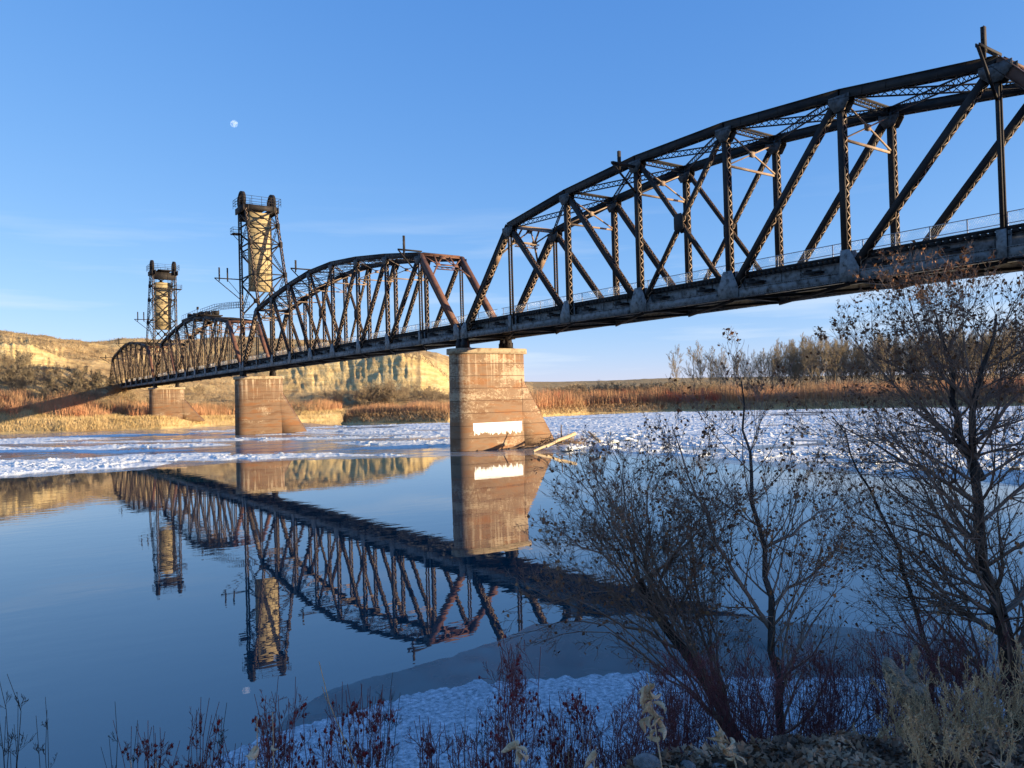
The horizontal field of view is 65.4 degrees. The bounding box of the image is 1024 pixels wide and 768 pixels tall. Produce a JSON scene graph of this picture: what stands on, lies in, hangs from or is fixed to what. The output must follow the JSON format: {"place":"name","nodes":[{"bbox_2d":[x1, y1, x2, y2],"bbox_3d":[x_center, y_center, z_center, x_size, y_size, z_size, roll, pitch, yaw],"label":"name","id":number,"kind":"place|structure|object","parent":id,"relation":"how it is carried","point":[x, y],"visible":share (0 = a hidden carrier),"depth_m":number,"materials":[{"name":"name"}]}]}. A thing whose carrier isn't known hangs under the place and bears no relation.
{"place":"outdoors","nodes":[
{"label":"outdoors","id":0,"kind":"place"},
{"bbox_2d":[0,406,1023,767],"bbox_3d":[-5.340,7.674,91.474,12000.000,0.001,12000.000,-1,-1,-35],"label":"river","id":1,"kind":"structure","parent":0,"point":[156,602],"depth_m":26.59,"materials":[{"name":"teal liquid"}]},
{"bbox_2d":[233,376,306,434],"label":"bridge pier","id":2,"kind":"structure","parent":1,"relation":"in","point":[263,405],"depth_m":161.24,"materials":[{"name":"concrete"}]},
{"bbox_2d":[153,302,273,387],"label":"truss span","id":3,"kind":"object","parent":2,"relation":"on","point":[219,369],"visible":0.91,"depth_m":191.71,"materials":[{"name":"grey paint"}]},
{"bbox_2d":[446,348,553,451],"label":"bridge pier","id":4,"kind":"structure","parent":1,"relation":"in","point":[493,405],"depth_m":91.67,"materials":[{"name":"concrete"}]},
{"bbox_2d":[241,235,504,375],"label":"truss span","id":5,"kind":"object","parent":4,"relation":"on","point":[392,341],"visible":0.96,"depth_m":118.43,"materials":[{"name":"grey paint"}]},
{"bbox_2d":[214,191,290,364],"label":"lift tower","id":6,"kind":"structure","parent":5,"relation":"on","point":[242,210],"depth_m":159.97,"materials":[{"name":"metal"}]},
{"bbox_2d":[248,199,270,292],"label":"counterweight","id":7,"kind":"object","parent":6,"relation":"hanging from","point":[259,258],"visible":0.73,"depth_m":160.31,"materials":[{"name":"concrete"}]},
{"bbox_2d":[460,25,1023,347],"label":"truss span","id":8,"kind":"object","parent":4,"relation":"on","point":[780,282],"visible":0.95,"depth_m":59.84,"materials":[{"name":"grey paint"}]},
{"bbox_2d":[0,409,1023,486],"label":"river ice","id":9,"kind":"structure","parent":1,"relation":"on","point":[244,447],"depth_m":106.63,"materials":[{"name":"ice"}]},
{"bbox_2d":[0,406,1023,483],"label":"ice floes","id":10,"kind":"object","parent":9,"relation":"on","point":[615,422],"visible":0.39,"depth_m":110.65,"materials":[{"name":"ice"}]},
{"bbox_2d":[533,432,575,451],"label":"driftwood log","id":11,"kind":"object","parent":9,"relation":"on","point":[572,434],"visible":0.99,"depth_m":88.07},
{"bbox_2d":[529,430,597,447],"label":"driftwood pile","id":12,"kind":"object","parent":9,"relation":"on","point":[570,441],"visible":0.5,"depth_m":95.16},
{"bbox_2d":[276,613,1023,731],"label":"shore ice","id":13,"kind":"structure","parent":1,"relation":"on","point":[572,660],"depth_m":17.79,"materials":[{"name":"ice"}]},
{"bbox_2d":[213,670,1007,767],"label":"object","id":14,"kind":"structure","parent":13,"relation":"on","point":[600,690],"depth_m":14.56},
{"bbox_2d":[0,331,1023,433],"bbox_3d":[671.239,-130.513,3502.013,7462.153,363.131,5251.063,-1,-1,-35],"label":"hills","id":15,"kind":"structure","parent":0,"point":[349,375],"depth_m":344.32,"materials":[{"name":"plant"}]},
{"bbox_2d":[0,361,28,392],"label":"bare tree","id":16,"kind":"object","parent":15,"relation":"on","point":[12,371],"visible":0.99,"depth_m":243.07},
{"bbox_2d":[14,350,35,374],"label":"bare tree","id":17,"kind":"object","parent":15,"relation":"on","point":[24,359],"visible":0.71,"depth_m":261.87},
{"bbox_2d":[17,364,41,393],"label":"bare tree","id":18,"kind":"object","parent":15,"relation":"on","point":[31,372],"visible":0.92,"depth_m":246.89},
{"bbox_2d":[35,372,61,392],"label":"bare tree","id":19,"kind":"object","parent":15,"relation":"on","point":[49,381],"visible":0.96,"depth_m":241.79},
{"bbox_2d":[43,364,65,376],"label":"bare shrub","id":20,"kind":"object","parent":15,"relation":"on","point":[48,369],"visible":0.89,"depth_m":274.69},
{"bbox_2d":[45,384,69,398],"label":"bare shrub","id":21,"kind":"object","parent":15,"relation":"on","point":[61,389],"visible":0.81,"depth_m":241.97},
{"bbox_2d":[60,375,79,397],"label":"bare tree","id":22,"kind":"object","parent":15,"relation":"on","point":[72,382],"visible":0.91,"depth_m":249.88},
{"bbox_2d":[64,365,87,389],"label":"bare tree","id":23,"kind":"object","parent":15,"relation":"on","point":[75,372],"visible":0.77,"depth_m":261.98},
{"bbox_2d":[75,388,104,402],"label":"bare shrub","id":24,"kind":"object","parent":15,"relation":"on","point":[93,397],"visible":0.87,"depth_m":246.27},
{"bbox_2d":[88,369,106,394],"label":"bare tree","id":25,"kind":"object","parent":15,"relation":"on","point":[95,377],"visible":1,"depth_m":267.74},
{"bbox_2d":[103,374,123,396],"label":"bare tree","id":26,"kind":"object","parent":15,"relation":"on","point":[109,381],"visible":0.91,"depth_m":275.42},
{"bbox_2d":[108,381,128,395],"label":"bare shrub","id":27,"kind":"object","parent":15,"relation":"on","point":[116,387],"visible":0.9,"depth_m":274.43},
{"bbox_2d":[107,387,143,405],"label":"bare shrub","id":28,"kind":"object","parent":15,"relation":"on","point":[131,397],"visible":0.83,"depth_m":263.93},
{"bbox_2d":[100,338,175,389],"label":"truss span","id":29,"kind":"object","parent":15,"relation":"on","point":[139,382],"visible":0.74,"depth_m":260.01,"materials":[{"name":"grey paint"}]},
{"bbox_2d":[134,260,181,376],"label":"lift tower","id":30,"kind":"structure","parent":29,"relation":"on","point":[160,275],"depth_m":232.64,"materials":[{"name":"metal"}]},
{"bbox_2d":[155,279,170,329],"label":"counterweight","id":31,"kind":"object","parent":30,"relation":"hanging from","point":[163,305],"visible":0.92,"depth_m":233.64,"materials":[{"name":"concrete"}]},
{"bbox_2d":[0,385,342,417],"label":"willow thicket","id":32,"kind":"object","parent":15,"relation":"on","point":[17,400],"visible":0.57,"depth_m":237.06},
{"bbox_2d":[0,408,344,431],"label":"dry grass","id":33,"kind":"structure","parent":15,"relation":"on","point":[117,416],"depth_m":222.21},
{"bbox_2d":[148,387,204,421],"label":"bridge pier","id":34,"kind":"structure","parent":15,"relation":"on","point":[170,402],"depth_m":231.05,"materials":[{"name":"concrete"}]},
{"bbox_2d":[0,330,448,380],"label":"sagebrush","id":35,"kind":"object","parent":15,"relation":"on","point":[100,351],"visible":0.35,"depth_m":363.56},
{"bbox_2d":[0,365,448,406],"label":"brush","id":36,"kind":"object","parent":15,"relation":"on","point":[140,397],"visible":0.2,"depth_m":312.77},
{"bbox_2d":[351,387,372,404],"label":"bare shrub","id":37,"kind":"object","parent":15,"relation":"on","point":[359,395],"visible":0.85,"depth_m":312.68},
{"bbox_2d":[360,379,397,402],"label":"bare shrub","id":38,"kind":"object","parent":15,"relation":"on","point":[381,391],"visible":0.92,"depth_m":313.20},
{"bbox_2d":[377,382,401,401],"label":"bare shrub","id":39,"kind":"object","parent":15,"relation":"on","point":[383,392],"visible":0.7,"depth_m":315.11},
{"bbox_2d":[342,400,449,422],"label":"willow thicket","id":40,"kind":"object","parent":15,"relation":"on","point":[425,406],"visible":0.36,"depth_m":217.64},
{"bbox_2d":[390,379,416,402],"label":"bare shrub","id":41,"kind":"object","parent":15,"relation":"on","point":[402,390],"visible":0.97,"depth_m":314.81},
{"bbox_2d":[668,344,683,384],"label":"bare tree","id":42,"kind":"object","parent":15,"relation":"on","point":[674,368],"visible":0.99,"depth_m":300.62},
{"bbox_2d":[344,394,1023,423],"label":"dry grass","id":43,"kind":"structure","parent":15,"relation":"on","point":[444,412],"depth_m":248.64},
{"bbox_2d":[682,346,705,385],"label":"bare tree","id":44,"kind":"object","parent":15,"relation":"on","point":[692,361],"visible":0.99,"depth_m":304.63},
{"bbox_2d":[684,341,707,385],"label":"bare tree","id":45,"kind":"object","parent":15,"relation":"on","point":[698,356],"visible":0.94,"depth_m":305.53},
{"bbox_2d":[695,359,712,386],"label":"bare tree","id":46,"kind":"object","parent":15,"relation":"on","point":[701,372],"visible":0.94,"depth_m":303.76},
{"bbox_2d":[702,346,726,381],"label":"bare tree","id":47,"kind":"object","parent":15,"relation":"on","point":[708,357],"visible":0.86,"depth_m":305.55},
{"bbox_2d":[705,347,731,384],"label":"bare tree","id":48,"kind":"object","parent":15,"relation":"on","point":[725,359],"visible":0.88,"depth_m":302.37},
{"bbox_2d":[732,350,750,381],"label":"bare tree","id":49,"kind":"object","parent":15,"relation":"on","point":[741,365],"visible":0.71,"depth_m":323.48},
{"bbox_2d":[745,351,758,381],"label":"bare tree","id":50,"kind":"object","parent":15,"relation":"on","point":[749,375],"visible":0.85,"depth_m":329.21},
{"bbox_2d":[755,348,780,382],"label":"bare tree","id":51,"kind":"object","parent":15,"relation":"on","point":[758,358],"visible":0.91,"depth_m":306.36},
{"bbox_2d":[763,346,786,385],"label":"bare tree","id":52,"kind":"object","parent":15,"relation":"on","point":[772,359],"visible":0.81,"depth_m":303.01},
{"bbox_2d":[530,375,1023,408],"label":"willow thicket","id":53,"kind":"object","parent":15,"relation":"on","point":[545,398],"visible":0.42,"depth_m":264.53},
{"bbox_2d":[769,340,784,386],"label":"bare tree","id":54,"kind":"object","parent":15,"relation":"on","point":[779,359],"visible":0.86,"depth_m":303.08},
{"bbox_2d":[785,340,803,382],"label":"bare tree","id":55,"kind":"object","parent":15,"relation":"on","point":[792,360],"visible":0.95,"depth_m":310.14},
{"bbox_2d":[797,332,816,383],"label":"bare tree","id":56,"kind":"object","parent":15,"relation":"on","point":[802,344],"visible":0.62,"depth_m":311.07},
{"bbox_2d":[799,342,814,383],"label":"bare tree","id":57,"kind":"object","parent":15,"relation":"on","point":[808,352],"visible":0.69,"depth_m":303.33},
{"bbox_2d":[800,335,822,380],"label":"bare tree","id":58,"kind":"object","parent":15,"relation":"on","point":[815,350],"visible":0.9,"depth_m":296.30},
{"bbox_2d":[798,336,826,377],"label":"bare tree","id":59,"kind":"object","parent":15,"relation":"on","point":[811,350],"visible":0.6,"depth_m":310.24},
{"bbox_2d":[812,335,831,381],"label":"bare tree","id":60,"kind":"object","parent":15,"relation":"on","point":[827,362],"visible":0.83,"depth_m":290.98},
{"bbox_2d":[816,332,833,382],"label":"bare tree","id":61,"kind":"object","parent":15,"relation":"on","point":[822,354],"visible":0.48,"depth_m":313.13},
{"bbox_2d":[822,339,846,383],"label":"bare tree","id":62,"kind":"object","parent":15,"relation":"on","point":[834,357],"visible":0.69,"depth_m":295.50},
{"bbox_2d":[833,335,855,384],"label":"bare tree","id":63,"kind":"object","parent":15,"relation":"on","point":[844,357],"visible":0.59,"depth_m":308.92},
{"bbox_2d":[849,345,867,379],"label":"bare tree","id":64,"kind":"object","parent":15,"relation":"on","point":[858,362],"visible":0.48,"depth_m":315.14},
{"bbox_2d":[859,333,887,380],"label":"bare tree","id":65,"kind":"object","parent":15,"relation":"on","point":[872,357],"visible":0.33,"depth_m":296.45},
{"bbox_2d":[877,339,895,382],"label":"bare tree","id":66,"kind":"object","parent":15,"relation":"on","point":[883,354],"visible":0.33,"depth_m":292.36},
{"bbox_2d":[885,336,902,372],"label":"bare tree","id":67,"kind":"object","parent":15,"relation":"on","point":[896,356],"visible":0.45,"depth_m":297.67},
{"bbox_2d":[952,332,983,377],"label":"bare tree","id":68,"kind":"object","parent":15,"relation":"on","point":[971,339],"visible":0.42,"depth_m":294.68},
{"bbox_2d":[960,337,978,376],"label":"bare tree","id":69,"kind":"object","parent":15,"relation":"on","point":[972,344],"visible":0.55,"depth_m":294.43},
{"bbox_2d":[999,319,1017,370],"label":"bare tree","id":70,"kind":"object","parent":15,"relation":"on","point":[1007,348],"visible":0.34,"depth_m":292.13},
{"bbox_2d":[0,0,1023,381],"label":"sky","id":71,"kind":"structure","parent":0,"point":[131,131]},
{"bbox_2d":[662,742,1023,767],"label":"river bank","id":72,"kind":"structure","parent":0,"point":[753,752],"depth_m":3.64,"materials":[{"name":"soil"}]},
{"bbox_2d":[0,674,35,767],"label":"bare weed","id":73,"kind":"object","parent":72,"relation":"on","point":[8,746],"visible":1,"depth_m":4.32,"materials":[{"name":"brown plant"}]},
{"bbox_2d":[33,697,56,767],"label":"bare weed","id":74,"kind":"object","parent":72,"relation":"on","point":[46,726],"visible":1,"depth_m":4.55,"materials":[{"name":"brown plant"}]},
{"bbox_2d":[101,706,137,767],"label":"bare weed","id":75,"kind":"object","parent":72,"relation":"on","point":[133,759],"visible":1,"depth_m":4.67,"materials":[{"name":"brown plant"}]},
{"bbox_2d":[113,721,179,767],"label":"rose bush","id":76,"kind":"object","parent":72,"relation":"on","point":[148,754],"visible":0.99,"depth_m":4.23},
{"bbox_2d":[178,701,223,767],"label":"rose bush","id":77,"kind":"object","parent":72,"relation":"on","point":[202,762],"visible":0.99,"depth_m":4.16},
{"bbox_2d":[210,703,227,767],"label":"bare weed","id":78,"kind":"object","parent":72,"relation":"on","point":[222,740],"visible":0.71,"depth_m":5.19,"materials":[{"name":"brown plant"}]},
{"bbox_2d":[204,732,281,767],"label":"dogwood bush","id":79,"kind":"object","parent":72,"relation":"on","point":[258,756],"visible":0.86,"depth_m":3.91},
{"bbox_2d":[245,717,260,767],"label":"dry milkweed","id":80,"kind":"object","parent":72,"relation":"on","point":[252,754],"visible":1,"depth_m":3.38,"materials":[{"name":"beige plant"}]},
{"bbox_2d":[251,676,309,767],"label":"rose bush","id":81,"kind":"object","parent":72,"relation":"on","point":[289,749],"visible":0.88,"depth_m":4.35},
{"bbox_2d":[300,710,335,767],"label":"rose bush","id":82,"kind":"object","parent":72,"relation":"on","point":[314,764],"visible":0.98,"depth_m":4.19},
{"bbox_2d":[319,662,356,767],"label":"dry weed","id":83,"kind":"object","parent":72,"relation":"on","point":[336,721],"visible":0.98,"depth_m":4.04,"materials":[{"name":"plant"}]},
{"bbox_2d":[324,682,401,767],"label":"rose bush","id":84,"kind":"object","parent":72,"relation":"on","point":[362,754],"visible":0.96,"depth_m":4.30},
{"bbox_2d":[376,672,401,767],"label":"bare weed","id":85,"kind":"object","parent":72,"relation":"on","point":[394,755],"visible":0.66,"depth_m":5.32,"materials":[{"name":"brown plant"}]},
{"bbox_2d":[310,700,539,767],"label":"grass tuft","id":86,"kind":"object","parent":72,"relation":"on","point":[417,741],"visible":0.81,"depth_m":4.68,"materials":[{"name":"plant"}]},
{"bbox_2d":[405,715,456,767],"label":"rose bush","id":87,"kind":"object","parent":72,"relation":"on","point":[428,751],"visible":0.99,"depth_m":4.16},
{"bbox_2d":[431,722,509,767],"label":"dogwood bush","id":88,"kind":"object","parent":72,"relation":"on","point":[475,744],"visible":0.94,"depth_m":3.88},
{"bbox_2d":[462,710,489,767],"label":"bare weed","id":89,"kind":"object","parent":72,"relation":"on","point":[480,740],"visible":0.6,"depth_m":5.09,"materials":[{"name":"brown plant"}]},
{"bbox_2d":[477,630,543,767],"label":"rose bush","id":90,"kind":"object","parent":72,"relation":"on","point":[517,684],"visible":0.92,"depth_m":4.42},
{"bbox_2d":[501,722,528,767],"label":"dry milkweed","id":91,"kind":"object","parent":72,"relation":"on","point":[514,745],"visible":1,"depth_m":3.30,"materials":[{"name":"beige plant"}]},
{"bbox_2d":[519,715,612,767],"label":"grass tuft","id":92,"kind":"object","parent":72,"relation":"on","point":[569,747],"visible":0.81,"depth_m":4.28,"materials":[{"name":"plant"}]},
{"bbox_2d":[530,687,605,767],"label":"rose bush","id":93,"kind":"object","parent":72,"relation":"on","point":[553,743],"visible":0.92,"depth_m":4.54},
{"bbox_2d":[584,747,597,767],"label":"dry milkweed","id":94,"kind":"object","parent":72,"relation":"on","point":[592,756],"visible":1,"depth_m":3.42,"materials":[{"name":"beige plant"}]},
{"bbox_2d":[578,678,676,767],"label":"dogwood bush","id":95,"kind":"object","parent":72,"relation":"on","point":[618,755],"visible":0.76,"depth_m":4.47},
{"bbox_2d":[494,422,770,745],"bbox_3d":[1.105,2.477,7.262,2.405,4.242,1.703,-2,-1,7],"label":"leaning willow","id":96,"kind":"object","parent":72,"relation":"on","point":[648,597],"visible":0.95,"depth_m":7.09,"materials":[{"name":"brown plant"}]},
{"bbox_2d":[633,753,660,767],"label":"stone","id":97,"kind":"object","parent":72,"relation":"on","point":[645,760],"visible":0.96,"depth_m":3.57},
{"bbox_2d":[638,674,666,767],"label":"dry milkweed","id":98,"kind":"object","parent":72,"relation":"on","point":[644,691],"visible":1,"depth_m":3.50,"materials":[{"name":"beige plant"}]},
{"bbox_2d":[623,639,722,755],"bbox_3d":[1.164,2.745,5.621,0.741,2.085,1.235,-2,-1,9],"label":"dogwood bush","id":99,"kind":"object","parent":72,"relation":"on","point":[672,716],"visible":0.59,"depth_m":5.45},
{"bbox_2d":[680,760,695,767],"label":"stone","id":100,"kind":"object","parent":72,"relation":"on","point":[687,764],"visible":1,"depth_m":3.58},
{"bbox_2d":[706,720,746,767],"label":"dry milkweed","id":101,"kind":"object","parent":72,"relation":"on","point":[719,739],"visible":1,"depth_m":3.48,"materials":[{"name":"beige plant"}]},
{"bbox_2d":[680,640,801,756],"bbox_3d":[1.569,2.658,5.446,0.814,1.934,1.172,-2,-1,16],"label":"dogwood bush","id":102,"kind":"object","parent":72,"relation":"on","point":[741,716],"visible":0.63,"depth_m":5.32,"materials":[{"name":"plant"}]},
{"bbox_2d":[634,328,895,747],"bbox_3d":[2.251,2.006,7.060,2.380,5.074,2.176,-1,-1,-35],"label":"riverside tree","id":103,"kind":"object","parent":72,"relation":"on","point":[770,622],"visible":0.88,"depth_m":7.06,"materials":[{"name":"brown plant"}]},
{"bbox_2d":[765,624,867,743],"bbox_3d":[2.249,2.824,5.777,0.785,2.180,1.351,-2,-1,21],"label":"dogwood bush","id":104,"kind":"object","parent":72,"relation":"on","point":[829,721],"visible":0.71,"depth_m":5.76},
{"bbox_2d":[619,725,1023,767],"bbox_3d":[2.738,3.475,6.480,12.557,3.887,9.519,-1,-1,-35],"label":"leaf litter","id":105,"kind":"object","parent":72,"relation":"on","point":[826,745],"visible":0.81,"depth_m":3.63,"materials":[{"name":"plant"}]},
{"bbox_2d":[830,617,952,745],"bbox_3d":[2.862,2.840,6.063,0.876,2.259,1.510,-2,-1,32],"label":"dogwood bush","id":106,"kind":"object","parent":72,"relation":"on","point":[878,710],"visible":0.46,"depth_m":5.89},
{"bbox_2d":[882,645,930,712],"bbox_3d":[2.575,1.925,5.195,0.306,0.438,0.176,-2,-1,1],"label":"crumpled bag","id":107,"kind":"object","parent":106,"relation":"hanging from","point":[910,673],"visible":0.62,"depth_m":5.16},
{"bbox_2d":[775,239,1023,742],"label":"riverside tree","id":108,"kind":"object","parent":72,"relation":"on","point":[980,562],"visible":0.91,"depth_m":8.09,"materials":[{"name":"brown plant"}]},
{"bbox_2d":[851,668,977,747],"bbox_3d":[2.197,1.913,4.497,0.564,0.859,1.088,-2,-1,16],"label":"dry weed clump","id":109,"kind":"object","parent":72,"relation":"on","point":[899,723],"visible":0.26,"depth_m":4.20,"materials":[{"name":"plant"}]},
{"bbox_2d":[888,651,1023,740],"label":"dry weed clump","id":110,"kind":"object","parent":72,"relation":"on","point":[973,709],"visible":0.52,"depth_m":4.43,"materials":[{"name":"plant"}]},
{"bbox_2d":[901,702,1023,767],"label":"dry weed clump","id":111,"kind":"object","parent":72,"relation":"on","point":[914,739],"visible":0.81,"depth_m":3.41,"materials":[{"name":"plant"}]},
{"bbox_2d":[902,594,1023,730],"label":"dogwood bush","id":112,"kind":"object","parent":72,"relation":"on","point":[959,670],"visible":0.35,"depth_m":6.47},
{"bbox_2d":[930,618,1023,743],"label":"dry weed clump","id":113,"kind":"object","parent":72,"relation":"on","point":[1002,696],"visible":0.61,"depth_m":4.50,"materials":[{"name":"plant"}]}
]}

